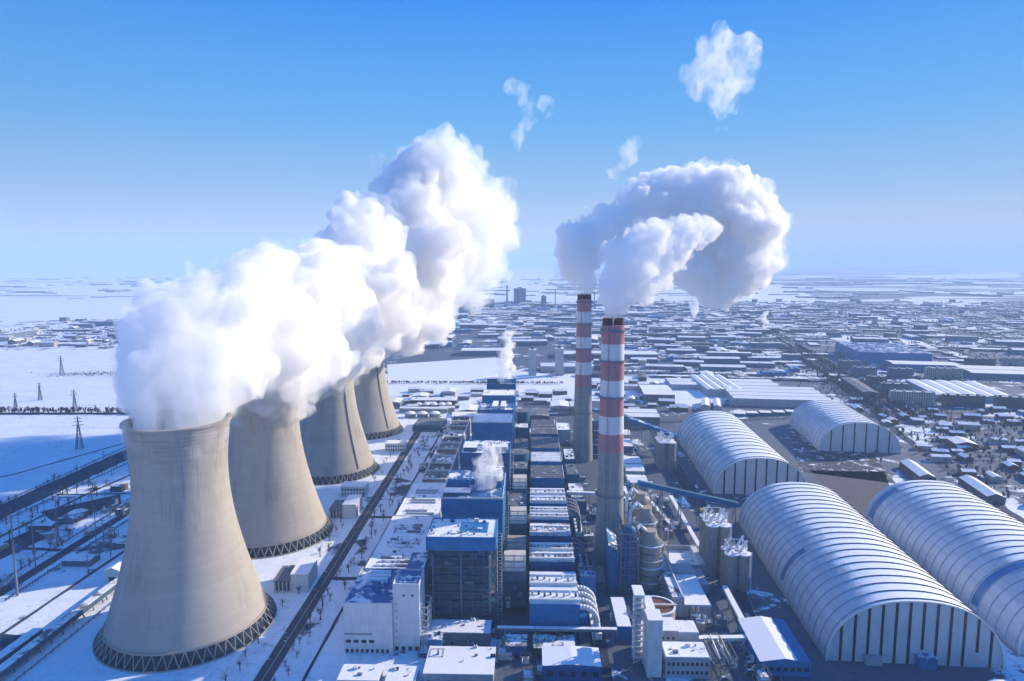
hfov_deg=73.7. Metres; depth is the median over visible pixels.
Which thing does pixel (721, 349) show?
works hall
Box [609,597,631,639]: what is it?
long shed
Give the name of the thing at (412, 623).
stair tower block
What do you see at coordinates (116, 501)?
plant skid
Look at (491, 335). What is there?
works hall
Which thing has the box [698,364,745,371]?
works hall
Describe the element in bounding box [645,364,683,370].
works hall
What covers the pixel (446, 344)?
factory hall
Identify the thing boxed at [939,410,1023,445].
bare woods
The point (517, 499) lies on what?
plant block
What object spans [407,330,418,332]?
works hall
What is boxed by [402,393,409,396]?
house
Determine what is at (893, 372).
apartment block
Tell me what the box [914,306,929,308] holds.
works hall
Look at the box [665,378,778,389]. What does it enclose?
factory hall
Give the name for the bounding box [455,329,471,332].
works hall
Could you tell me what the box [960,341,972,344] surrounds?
works hall
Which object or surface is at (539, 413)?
works hall
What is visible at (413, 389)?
house
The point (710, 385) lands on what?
factory hall
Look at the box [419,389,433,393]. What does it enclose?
house
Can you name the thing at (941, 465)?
road
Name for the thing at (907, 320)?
snow field
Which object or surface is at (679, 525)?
plant skid
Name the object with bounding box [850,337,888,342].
works hall
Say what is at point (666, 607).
round tank
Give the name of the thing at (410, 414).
storage tank
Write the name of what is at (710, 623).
plant skid
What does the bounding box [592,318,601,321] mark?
works hall
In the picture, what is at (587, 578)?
plant house
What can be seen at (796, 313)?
snow field
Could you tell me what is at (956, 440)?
long shed
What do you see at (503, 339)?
works hall
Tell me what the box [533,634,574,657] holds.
annexe
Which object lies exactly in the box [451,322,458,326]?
works hall
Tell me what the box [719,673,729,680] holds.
plant skid
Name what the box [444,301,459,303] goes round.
works hall
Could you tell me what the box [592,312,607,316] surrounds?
works hall
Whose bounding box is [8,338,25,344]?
house
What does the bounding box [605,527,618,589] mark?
bunker house
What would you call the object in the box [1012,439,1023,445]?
house
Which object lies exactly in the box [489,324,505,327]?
works hall
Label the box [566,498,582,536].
fan ducts
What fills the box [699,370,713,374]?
works hall
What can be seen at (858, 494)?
bare yard
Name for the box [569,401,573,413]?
works hall
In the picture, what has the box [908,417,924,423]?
house
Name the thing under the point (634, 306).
works hall
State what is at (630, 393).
snow field
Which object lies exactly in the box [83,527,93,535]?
plant skid
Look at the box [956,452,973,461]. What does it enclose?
house
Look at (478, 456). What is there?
boiler house
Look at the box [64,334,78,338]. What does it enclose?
house
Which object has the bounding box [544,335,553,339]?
works hall
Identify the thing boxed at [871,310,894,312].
works hall
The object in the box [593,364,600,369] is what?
works hall
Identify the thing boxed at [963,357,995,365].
apartment block
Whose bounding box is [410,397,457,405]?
works hall
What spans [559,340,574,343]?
works hall
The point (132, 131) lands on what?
sky
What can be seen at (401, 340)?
works hall
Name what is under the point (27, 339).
house
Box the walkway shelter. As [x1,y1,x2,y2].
[0,628,42,663]
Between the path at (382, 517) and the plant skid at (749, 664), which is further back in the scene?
the path at (382, 517)
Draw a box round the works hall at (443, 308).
[432,307,450,310]
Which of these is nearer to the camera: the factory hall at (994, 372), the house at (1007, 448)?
the house at (1007, 448)
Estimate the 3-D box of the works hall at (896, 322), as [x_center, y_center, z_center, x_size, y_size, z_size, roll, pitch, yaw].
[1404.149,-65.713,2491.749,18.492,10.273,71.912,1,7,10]
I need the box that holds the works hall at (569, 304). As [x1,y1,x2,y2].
[562,303,576,306]
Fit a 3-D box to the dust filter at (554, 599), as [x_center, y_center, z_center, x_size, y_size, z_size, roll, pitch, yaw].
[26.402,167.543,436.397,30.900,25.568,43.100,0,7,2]
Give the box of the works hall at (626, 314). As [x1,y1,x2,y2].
[614,311,652,317]
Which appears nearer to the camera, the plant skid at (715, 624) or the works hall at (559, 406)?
the plant skid at (715, 624)
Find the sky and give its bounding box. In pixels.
[0,0,1023,264]
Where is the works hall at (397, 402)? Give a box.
[391,397,404,408]
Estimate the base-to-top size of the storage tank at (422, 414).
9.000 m
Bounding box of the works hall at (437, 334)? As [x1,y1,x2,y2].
[417,332,445,336]
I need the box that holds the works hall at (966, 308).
[951,307,969,309]
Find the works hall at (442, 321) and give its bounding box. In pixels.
[430,320,443,323]
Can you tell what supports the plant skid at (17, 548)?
on the ground at (180, 376)
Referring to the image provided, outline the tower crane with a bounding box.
[590,290,607,308]
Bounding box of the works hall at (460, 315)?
[433,313,468,318]
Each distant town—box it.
[372,300,831,337]
[553,309,845,381]
[615,298,1023,378]
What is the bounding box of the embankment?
[0,412,150,414]
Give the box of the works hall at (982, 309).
[972,308,994,309]
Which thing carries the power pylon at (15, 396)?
on the ground at (180, 376)
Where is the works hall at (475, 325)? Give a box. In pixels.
[459,323,488,328]
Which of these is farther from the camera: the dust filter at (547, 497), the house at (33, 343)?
the house at (33, 343)
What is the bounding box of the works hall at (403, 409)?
[399,406,447,412]
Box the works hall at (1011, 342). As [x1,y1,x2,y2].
[991,340,1023,346]
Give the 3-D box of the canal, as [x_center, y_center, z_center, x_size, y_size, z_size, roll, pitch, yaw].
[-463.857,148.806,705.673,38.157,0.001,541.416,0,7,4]
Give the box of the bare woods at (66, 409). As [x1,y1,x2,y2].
[0,405,299,413]
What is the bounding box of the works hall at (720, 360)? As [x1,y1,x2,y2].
[697,356,740,363]
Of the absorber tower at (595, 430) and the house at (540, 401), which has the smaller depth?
the absorber tower at (595, 430)
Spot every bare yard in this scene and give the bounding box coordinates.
[0,530,44,558]
[41,494,120,520]
[812,470,888,514]
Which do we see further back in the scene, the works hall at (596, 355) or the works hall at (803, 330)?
the works hall at (803, 330)
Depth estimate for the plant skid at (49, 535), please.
566.07 m
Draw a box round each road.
[0,508,129,595]
[254,417,427,680]
[562,444,612,680]
[627,375,1023,384]
[648,428,780,680]
[660,410,1016,422]
[737,313,898,411]
[789,347,896,416]
[854,320,1000,364]
[860,308,994,339]
[877,416,1023,522]
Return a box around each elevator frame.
[618,524,639,595]
[631,585,644,663]
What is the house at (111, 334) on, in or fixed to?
on the ground at (180, 376)
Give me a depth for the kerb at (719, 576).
467.64 m
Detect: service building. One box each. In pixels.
[104,559,121,581]
[340,481,368,496]
[385,440,406,451]
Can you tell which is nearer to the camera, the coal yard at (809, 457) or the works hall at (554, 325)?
the coal yard at (809, 457)
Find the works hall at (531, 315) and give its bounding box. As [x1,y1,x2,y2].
[524,314,541,316]
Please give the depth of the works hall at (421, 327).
2299.44 m
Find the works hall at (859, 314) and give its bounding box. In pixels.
[848,313,870,315]
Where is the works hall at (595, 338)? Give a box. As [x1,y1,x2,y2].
[592,335,598,342]
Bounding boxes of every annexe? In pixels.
[337,664,383,680]
[385,665,419,680]
[423,646,495,680]
[427,631,443,648]
[430,619,491,646]
[505,634,526,658]
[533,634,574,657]
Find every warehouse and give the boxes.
[542,646,601,680]
[737,616,810,676]
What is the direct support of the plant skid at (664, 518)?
on the ground at (180, 376)
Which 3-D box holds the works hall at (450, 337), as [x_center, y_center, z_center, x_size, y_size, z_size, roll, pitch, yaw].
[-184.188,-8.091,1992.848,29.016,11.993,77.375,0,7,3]
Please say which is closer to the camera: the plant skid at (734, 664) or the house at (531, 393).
the plant skid at (734, 664)
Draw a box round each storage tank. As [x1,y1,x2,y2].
[405,411,415,417]
[417,411,427,417]
[422,402,429,406]
[429,411,439,417]
[437,402,445,406]
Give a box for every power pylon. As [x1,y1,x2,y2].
[12,393,17,407]
[36,383,42,399]
[59,355,64,375]
[70,389,76,410]
[72,416,83,449]
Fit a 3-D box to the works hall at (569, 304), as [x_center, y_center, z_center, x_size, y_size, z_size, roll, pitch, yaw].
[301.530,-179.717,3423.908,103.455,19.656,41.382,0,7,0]
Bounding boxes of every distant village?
[0,277,1023,297]
[0,316,341,348]
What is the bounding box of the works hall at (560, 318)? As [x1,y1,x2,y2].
[554,316,574,320]
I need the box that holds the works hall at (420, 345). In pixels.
[402,342,439,348]
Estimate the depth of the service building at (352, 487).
668.79 m
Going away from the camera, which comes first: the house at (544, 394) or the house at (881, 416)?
the house at (881, 416)
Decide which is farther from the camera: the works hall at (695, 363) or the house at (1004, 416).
the works hall at (695, 363)
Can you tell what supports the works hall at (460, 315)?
on the ground at (180, 376)
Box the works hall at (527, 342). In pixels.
[509,339,546,345]
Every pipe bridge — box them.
[497,625,616,646]
[567,491,631,514]
[669,495,698,548]
[699,585,746,645]
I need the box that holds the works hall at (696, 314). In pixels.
[690,313,704,316]
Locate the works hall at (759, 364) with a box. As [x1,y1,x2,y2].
[739,361,774,367]
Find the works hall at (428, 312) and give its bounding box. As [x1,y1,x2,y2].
[419,310,434,314]
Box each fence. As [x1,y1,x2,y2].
[0,462,127,522]
[1,446,125,503]
[5,519,127,601]
[8,507,119,575]
[14,603,110,680]
[386,477,415,527]
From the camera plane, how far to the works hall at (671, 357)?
1563.39 m
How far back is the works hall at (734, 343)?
1838.30 m
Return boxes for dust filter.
[529,523,570,542]
[529,542,574,571]
[529,571,579,639]
[530,488,566,506]
[530,506,568,522]
[531,419,554,423]
[531,424,557,436]
[531,437,559,451]
[531,452,561,464]
[531,465,563,487]
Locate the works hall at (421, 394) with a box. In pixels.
[412,392,429,396]
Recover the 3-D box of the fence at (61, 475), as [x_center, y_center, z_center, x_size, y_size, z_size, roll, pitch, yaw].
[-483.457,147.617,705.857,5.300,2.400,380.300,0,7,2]
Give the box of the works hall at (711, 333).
[707,330,716,335]
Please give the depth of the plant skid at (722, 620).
430.28 m
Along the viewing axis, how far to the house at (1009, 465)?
752.80 m
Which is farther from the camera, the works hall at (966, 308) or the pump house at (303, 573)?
the works hall at (966, 308)
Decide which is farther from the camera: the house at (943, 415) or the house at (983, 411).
the house at (983, 411)
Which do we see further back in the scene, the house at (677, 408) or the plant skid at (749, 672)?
the house at (677, 408)
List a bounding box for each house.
[0,335,13,340]
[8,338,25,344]
[11,337,31,341]
[27,340,41,345]
[38,341,58,346]
[59,339,71,341]
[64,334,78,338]
[75,343,88,346]
[107,332,121,336]
[138,341,149,344]
[187,340,196,343]
[200,339,209,342]
[231,340,248,345]
[256,339,266,345]
[270,339,281,342]
[273,557,317,592]
[329,494,361,518]
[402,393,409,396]
[407,404,418,406]
[408,387,421,392]
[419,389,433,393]
[426,517,501,621]
[439,406,454,411]
[441,466,508,575]
[457,394,468,399]
[460,439,513,507]
[470,387,483,393]
[471,392,481,396]
[471,413,514,448]
[477,401,516,443]
[482,298,493,306]
[482,389,517,438]
[487,376,517,401]
[514,287,525,303]
[521,395,533,400]
[525,390,537,395]
[529,347,536,375]
[534,398,546,404]
[538,391,551,397]
[541,295,545,307]
[551,398,565,400]
[553,388,566,394]
[555,346,563,375]
[556,422,570,443]
[563,448,574,477]
[565,464,578,490]
[568,483,586,514]
[577,563,604,593]
[579,569,595,604]
[592,383,596,388]
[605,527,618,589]
[624,384,637,390]
[624,403,634,408]
[624,485,631,514]
[627,395,635,402]
[629,379,637,383]
[647,403,656,407]
[658,398,674,405]
[669,404,687,411]
[849,397,862,402]
[851,404,862,412]
[878,413,888,418]
[880,419,892,426]
[886,417,898,423]
[897,412,908,419]
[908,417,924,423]
[914,444,932,449]
[918,415,927,419]
[927,408,937,412]
[927,454,951,461]
[929,448,949,453]
[933,413,946,418]
[934,426,948,431]
[936,422,952,429]
[936,436,949,441]
[947,430,965,436]
[949,448,963,454]
[954,445,971,451]
[955,421,980,430]
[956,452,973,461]
[957,468,976,476]
[961,413,981,419]
[977,409,988,414]
[981,419,994,423]
[983,471,1002,482]
[987,437,1007,443]
[990,406,1006,411]
[995,414,1013,419]
[998,445,1015,451]
[1001,461,1018,470]
[1003,458,1021,465]
[1004,419,1021,424]
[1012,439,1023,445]
[1014,446,1023,457]
[1017,409,1023,414]
[1018,471,1023,479]
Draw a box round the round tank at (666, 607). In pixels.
[644,595,676,620]
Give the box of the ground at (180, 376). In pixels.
[0,264,1023,680]
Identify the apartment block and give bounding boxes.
[837,359,861,369]
[850,366,877,376]
[865,375,886,384]
[879,381,910,393]
[886,367,914,377]
[888,389,935,405]
[924,366,962,379]
[941,393,985,407]
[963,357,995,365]
[993,395,1023,408]
[1001,357,1023,366]
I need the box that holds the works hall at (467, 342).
[462,340,472,344]
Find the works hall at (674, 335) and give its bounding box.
[671,333,701,337]
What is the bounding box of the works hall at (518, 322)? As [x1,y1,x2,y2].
[515,320,523,324]
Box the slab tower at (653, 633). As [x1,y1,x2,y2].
[643,595,662,676]
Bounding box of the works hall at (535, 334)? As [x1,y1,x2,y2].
[529,333,541,335]
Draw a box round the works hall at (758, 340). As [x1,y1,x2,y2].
[754,338,764,341]
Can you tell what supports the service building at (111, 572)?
on the ground at (180, 376)
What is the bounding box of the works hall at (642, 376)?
[638,372,646,380]
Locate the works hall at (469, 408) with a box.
[458,404,478,411]
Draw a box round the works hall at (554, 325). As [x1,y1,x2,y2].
[548,323,563,326]
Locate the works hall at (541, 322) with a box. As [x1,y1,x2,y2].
[534,320,560,324]
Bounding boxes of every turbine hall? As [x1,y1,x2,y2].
[365,515,439,577]
[396,482,446,517]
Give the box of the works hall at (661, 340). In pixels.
[647,338,675,343]
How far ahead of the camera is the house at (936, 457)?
784.78 m
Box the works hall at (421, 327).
[414,326,430,328]
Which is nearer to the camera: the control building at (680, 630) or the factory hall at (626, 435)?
the control building at (680, 630)
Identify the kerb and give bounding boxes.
[0,515,127,596]
[5,508,128,585]
[253,434,412,680]
[270,433,420,680]
[647,428,753,679]
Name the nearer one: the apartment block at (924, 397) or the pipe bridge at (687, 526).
the pipe bridge at (687, 526)
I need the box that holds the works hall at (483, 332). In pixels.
[480,331,495,333]
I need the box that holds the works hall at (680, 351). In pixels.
[666,348,695,354]
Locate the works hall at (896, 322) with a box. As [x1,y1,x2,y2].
[890,320,902,324]
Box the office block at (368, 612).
[343,568,405,652]
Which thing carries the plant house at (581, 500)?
on the ground at (180, 376)
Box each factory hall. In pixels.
[407,341,452,347]
[461,348,505,355]
[540,363,593,371]
[564,350,658,358]
[624,408,659,427]
[624,429,630,439]
[624,438,632,453]
[624,456,644,474]
[625,474,647,490]
[637,384,674,402]
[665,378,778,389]
[689,374,741,396]
[701,397,710,410]
[713,397,721,410]
[722,385,830,407]
[835,342,931,363]
[841,377,879,397]
[883,360,960,371]
[905,379,1008,402]
[954,365,1023,380]
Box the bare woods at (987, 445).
[791,380,1023,498]
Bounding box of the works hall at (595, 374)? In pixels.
[592,371,599,376]
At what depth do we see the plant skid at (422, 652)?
397.80 m
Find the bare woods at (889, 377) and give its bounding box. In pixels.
[569,308,1023,383]
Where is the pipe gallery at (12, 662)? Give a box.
[0,577,117,680]
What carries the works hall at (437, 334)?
on the ground at (180, 376)
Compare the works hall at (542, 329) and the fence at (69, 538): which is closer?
the fence at (69, 538)
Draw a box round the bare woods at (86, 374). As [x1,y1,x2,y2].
[37,371,140,376]
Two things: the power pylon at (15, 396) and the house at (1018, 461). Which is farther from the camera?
the power pylon at (15, 396)
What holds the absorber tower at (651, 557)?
on the ground at (180, 376)
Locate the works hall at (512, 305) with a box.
[504,304,519,306]
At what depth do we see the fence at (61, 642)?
411.04 m
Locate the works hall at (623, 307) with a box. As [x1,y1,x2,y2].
[608,305,630,309]
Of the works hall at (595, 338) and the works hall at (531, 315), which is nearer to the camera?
the works hall at (595, 338)
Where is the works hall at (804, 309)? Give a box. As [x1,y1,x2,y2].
[800,308,816,310]
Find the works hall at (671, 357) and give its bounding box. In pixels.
[667,353,677,361]
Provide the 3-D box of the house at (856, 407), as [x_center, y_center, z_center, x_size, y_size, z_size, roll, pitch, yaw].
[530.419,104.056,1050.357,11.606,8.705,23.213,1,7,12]
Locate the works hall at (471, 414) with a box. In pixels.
[451,412,476,418]
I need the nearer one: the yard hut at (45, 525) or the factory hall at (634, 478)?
the yard hut at (45, 525)
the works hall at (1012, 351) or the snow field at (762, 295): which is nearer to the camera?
the works hall at (1012, 351)
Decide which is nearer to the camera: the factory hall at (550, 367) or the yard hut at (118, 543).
the yard hut at (118, 543)
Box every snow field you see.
[387,357,511,387]
[472,267,559,296]
[516,376,572,397]
[597,377,648,398]
[624,343,650,350]
[705,284,814,309]
[762,312,805,314]
[815,332,854,341]
[829,320,892,323]
[873,317,954,320]
[881,319,937,321]
[887,273,1020,279]
[889,337,913,343]
[904,300,998,307]
[936,333,987,343]
[942,327,1013,329]
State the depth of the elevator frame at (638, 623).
391.18 m
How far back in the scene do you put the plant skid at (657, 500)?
649.70 m
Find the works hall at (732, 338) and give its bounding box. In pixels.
[709,335,735,340]
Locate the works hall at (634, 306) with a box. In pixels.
[631,304,643,308]
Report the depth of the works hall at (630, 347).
1775.58 m
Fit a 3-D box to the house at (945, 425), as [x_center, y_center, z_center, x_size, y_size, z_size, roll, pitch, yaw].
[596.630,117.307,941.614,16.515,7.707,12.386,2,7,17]
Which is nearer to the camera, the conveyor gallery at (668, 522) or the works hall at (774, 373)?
the conveyor gallery at (668, 522)
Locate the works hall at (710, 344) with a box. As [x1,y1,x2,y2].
[684,342,713,346]
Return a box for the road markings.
[262,435,415,679]
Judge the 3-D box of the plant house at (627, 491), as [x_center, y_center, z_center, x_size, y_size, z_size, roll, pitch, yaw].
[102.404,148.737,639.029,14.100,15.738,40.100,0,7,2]
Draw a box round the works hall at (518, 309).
[502,308,521,310]
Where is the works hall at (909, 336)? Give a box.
[901,334,920,339]
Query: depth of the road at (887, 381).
1295.32 m
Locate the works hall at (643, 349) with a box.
[633,349,653,350]
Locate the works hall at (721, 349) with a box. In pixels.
[713,347,727,351]
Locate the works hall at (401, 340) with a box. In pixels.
[397,339,415,342]
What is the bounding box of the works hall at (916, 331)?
[903,330,928,333]
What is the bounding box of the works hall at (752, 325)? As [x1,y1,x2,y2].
[748,324,759,328]
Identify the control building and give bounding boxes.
[662,617,698,641]
[662,641,709,678]
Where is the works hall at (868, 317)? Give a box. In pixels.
[855,316,877,319]
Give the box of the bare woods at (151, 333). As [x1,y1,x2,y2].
[0,327,338,348]
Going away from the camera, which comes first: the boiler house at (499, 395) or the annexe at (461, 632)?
the annexe at (461, 632)
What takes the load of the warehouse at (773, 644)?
on the ground at (180, 376)
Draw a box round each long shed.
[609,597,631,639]
[899,459,935,480]
[945,436,978,450]
[958,475,1005,504]
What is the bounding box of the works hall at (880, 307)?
[875,306,885,309]
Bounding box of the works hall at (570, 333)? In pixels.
[566,331,575,335]
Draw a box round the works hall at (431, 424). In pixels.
[412,417,446,431]
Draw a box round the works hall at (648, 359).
[629,357,657,362]
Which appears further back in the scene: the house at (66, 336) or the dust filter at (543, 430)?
the house at (66, 336)
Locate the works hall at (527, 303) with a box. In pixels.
[520,302,539,304]
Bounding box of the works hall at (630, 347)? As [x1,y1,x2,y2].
[624,346,637,349]
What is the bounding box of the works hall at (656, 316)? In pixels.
[646,315,665,318]
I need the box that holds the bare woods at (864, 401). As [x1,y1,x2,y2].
[781,343,916,416]
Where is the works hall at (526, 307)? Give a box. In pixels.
[508,306,530,309]
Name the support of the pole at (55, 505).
on the ground at (180, 376)
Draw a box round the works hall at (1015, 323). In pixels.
[1003,322,1023,324]
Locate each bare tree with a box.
[1,512,11,523]
[316,606,322,619]
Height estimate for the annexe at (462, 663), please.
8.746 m
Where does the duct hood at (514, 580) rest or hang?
on the ground at (180, 376)
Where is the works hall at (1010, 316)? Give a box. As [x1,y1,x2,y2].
[1003,314,1019,317]
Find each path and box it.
[0,443,124,476]
[0,475,129,536]
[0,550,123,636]
[6,546,61,551]
[55,493,129,494]
[302,435,439,680]
[332,577,356,579]
[370,516,391,517]
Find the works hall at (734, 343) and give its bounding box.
[731,341,748,345]
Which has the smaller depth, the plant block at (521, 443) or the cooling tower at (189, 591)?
the cooling tower at (189, 591)
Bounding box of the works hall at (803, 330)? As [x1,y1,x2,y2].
[790,329,817,332]
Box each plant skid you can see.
[0,573,11,582]
[7,573,21,587]
[11,541,22,553]
[43,528,55,539]
[50,536,63,545]
[63,528,72,537]
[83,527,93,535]
[100,506,108,513]
[104,528,118,538]
[108,499,119,511]
[110,494,120,503]
[114,505,125,515]
[123,497,129,507]
[417,645,428,657]
[422,463,427,473]
[429,448,434,457]
[429,648,444,656]
[491,628,495,637]
[495,639,513,661]
[501,631,512,645]
[520,653,530,663]
[522,664,534,680]
[535,661,541,674]
[579,473,585,481]
[580,512,586,519]
[582,527,594,540]
[588,507,595,518]
[633,444,638,453]
[653,493,659,503]
[663,514,671,523]
[663,523,674,538]
[670,520,678,530]
[674,519,680,529]
[688,606,707,617]
[693,611,707,629]
[694,615,706,631]
[706,618,712,627]
[708,638,727,661]
[713,621,721,628]
[714,611,728,628]
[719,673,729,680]
[730,659,738,667]
[734,641,741,651]
[737,640,747,651]
[744,657,755,668]
[744,666,755,675]
[746,650,755,664]
[752,662,771,680]
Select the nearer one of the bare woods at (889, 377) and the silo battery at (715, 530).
the silo battery at (715, 530)
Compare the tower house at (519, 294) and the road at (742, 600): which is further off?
the tower house at (519, 294)
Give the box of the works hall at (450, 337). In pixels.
[442,334,455,340]
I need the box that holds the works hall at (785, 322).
[775,322,794,323]
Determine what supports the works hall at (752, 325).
on the ground at (180, 376)
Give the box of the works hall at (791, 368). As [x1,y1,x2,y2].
[788,365,799,371]
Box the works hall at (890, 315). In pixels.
[887,314,901,317]
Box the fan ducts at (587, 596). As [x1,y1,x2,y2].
[577,585,601,639]
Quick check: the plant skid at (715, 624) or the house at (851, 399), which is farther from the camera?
the house at (851, 399)
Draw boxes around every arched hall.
[676,411,805,493]
[737,482,1005,670]
[788,400,900,453]
[865,480,1023,655]
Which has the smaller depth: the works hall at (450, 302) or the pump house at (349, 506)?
the pump house at (349, 506)
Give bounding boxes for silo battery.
[654,431,676,469]
[699,504,732,576]
[720,535,752,591]
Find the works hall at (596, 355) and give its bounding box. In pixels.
[574,353,600,358]
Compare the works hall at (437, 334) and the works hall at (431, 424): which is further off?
the works hall at (437, 334)
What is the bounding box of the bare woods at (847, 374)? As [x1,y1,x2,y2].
[732,308,1023,380]
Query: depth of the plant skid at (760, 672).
374.34 m
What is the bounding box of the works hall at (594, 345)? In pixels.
[571,342,599,348]
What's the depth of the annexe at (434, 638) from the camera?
401.19 m
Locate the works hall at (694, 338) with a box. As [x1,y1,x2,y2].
[677,336,705,341]
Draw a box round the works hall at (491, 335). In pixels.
[478,333,498,337]
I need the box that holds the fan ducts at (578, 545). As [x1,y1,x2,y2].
[571,538,587,572]
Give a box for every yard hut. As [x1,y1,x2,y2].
[0,543,8,550]
[28,521,59,530]
[57,508,89,523]
[61,554,99,566]
[75,513,86,522]
[107,538,125,548]
[111,483,127,491]
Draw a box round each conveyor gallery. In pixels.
[592,408,678,446]
[637,480,739,528]
[646,496,675,530]
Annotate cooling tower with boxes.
[92,408,276,673]
[222,372,333,558]
[297,347,378,485]
[338,331,403,439]
[458,292,475,314]
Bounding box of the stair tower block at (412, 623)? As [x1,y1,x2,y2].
[392,552,432,650]
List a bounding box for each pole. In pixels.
[7,515,18,595]
[28,514,34,554]
[53,503,58,536]
[99,520,104,546]
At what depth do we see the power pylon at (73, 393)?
1046.09 m
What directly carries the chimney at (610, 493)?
on the ground at (180, 376)
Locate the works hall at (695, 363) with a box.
[673,360,703,366]
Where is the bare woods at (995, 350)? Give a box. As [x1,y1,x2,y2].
[598,301,1022,373]
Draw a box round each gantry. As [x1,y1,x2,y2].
[58,497,75,509]
[76,483,92,493]
[89,542,110,557]
[95,527,114,540]
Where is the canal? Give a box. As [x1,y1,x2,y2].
[0,450,127,519]
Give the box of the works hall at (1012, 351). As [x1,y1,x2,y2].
[1007,348,1023,354]
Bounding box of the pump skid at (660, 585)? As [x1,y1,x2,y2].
[658,575,661,591]
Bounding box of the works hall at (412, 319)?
[402,318,422,320]
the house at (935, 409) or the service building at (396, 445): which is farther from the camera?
the house at (935, 409)
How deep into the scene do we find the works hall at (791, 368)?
1419.89 m
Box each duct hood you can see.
[502,550,525,613]
[506,535,526,588]
[509,506,526,553]
[512,474,526,492]
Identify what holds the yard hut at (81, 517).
on the ground at (180, 376)
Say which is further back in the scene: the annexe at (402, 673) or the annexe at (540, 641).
the annexe at (540, 641)
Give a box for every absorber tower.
[592,419,598,458]
[624,487,656,523]
[628,502,662,538]
[636,524,668,590]
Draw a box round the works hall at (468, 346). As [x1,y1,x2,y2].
[461,345,477,348]
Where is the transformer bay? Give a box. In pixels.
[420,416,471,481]
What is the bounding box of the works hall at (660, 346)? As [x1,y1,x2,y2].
[654,344,680,348]
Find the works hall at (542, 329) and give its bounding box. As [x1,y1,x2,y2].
[532,328,553,330]
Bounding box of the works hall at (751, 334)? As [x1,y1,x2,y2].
[737,331,761,336]
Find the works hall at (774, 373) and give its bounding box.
[759,370,786,376]
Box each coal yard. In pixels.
[665,436,712,508]
[788,426,894,483]
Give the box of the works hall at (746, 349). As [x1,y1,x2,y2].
[734,348,764,352]
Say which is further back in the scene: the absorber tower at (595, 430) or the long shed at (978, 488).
the absorber tower at (595, 430)
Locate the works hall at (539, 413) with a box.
[524,407,548,425]
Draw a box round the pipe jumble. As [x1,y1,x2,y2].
[703,634,737,677]
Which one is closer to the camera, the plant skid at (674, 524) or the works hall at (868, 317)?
the plant skid at (674, 524)
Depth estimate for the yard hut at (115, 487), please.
683.16 m
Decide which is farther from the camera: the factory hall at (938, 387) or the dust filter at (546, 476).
the factory hall at (938, 387)
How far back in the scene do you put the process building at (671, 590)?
456.85 m
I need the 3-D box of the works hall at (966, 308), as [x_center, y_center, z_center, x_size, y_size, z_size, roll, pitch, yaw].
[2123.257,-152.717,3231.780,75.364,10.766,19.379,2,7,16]
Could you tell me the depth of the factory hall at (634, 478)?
694.01 m
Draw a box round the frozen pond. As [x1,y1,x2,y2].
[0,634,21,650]
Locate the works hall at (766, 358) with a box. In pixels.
[747,356,779,361]
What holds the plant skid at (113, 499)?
on the ground at (180, 376)
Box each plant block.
[509,492,526,513]
[511,448,529,485]
[511,461,527,496]
[513,437,527,449]
[515,423,527,438]
[516,409,529,437]
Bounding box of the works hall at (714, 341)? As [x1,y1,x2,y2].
[709,339,727,343]
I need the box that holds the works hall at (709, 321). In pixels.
[694,320,716,322]
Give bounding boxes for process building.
[661,553,684,616]
[664,545,706,575]
[669,563,710,616]
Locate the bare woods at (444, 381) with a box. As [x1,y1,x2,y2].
[387,380,562,383]
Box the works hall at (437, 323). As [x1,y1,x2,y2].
[424,322,441,325]
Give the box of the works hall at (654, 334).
[641,333,664,336]
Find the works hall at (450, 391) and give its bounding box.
[442,387,457,396]
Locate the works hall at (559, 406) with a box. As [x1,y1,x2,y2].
[550,400,568,413]
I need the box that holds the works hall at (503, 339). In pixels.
[498,337,530,342]
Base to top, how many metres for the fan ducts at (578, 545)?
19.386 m
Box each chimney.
[506,285,507,306]
[572,294,592,462]
[594,318,625,569]
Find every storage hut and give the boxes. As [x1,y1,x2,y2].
[732,411,743,416]
[746,411,757,416]
[759,410,770,415]
[772,410,784,415]
[785,409,793,414]
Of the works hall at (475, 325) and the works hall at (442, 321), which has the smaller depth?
the works hall at (475, 325)
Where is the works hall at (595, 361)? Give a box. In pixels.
[593,359,600,363]

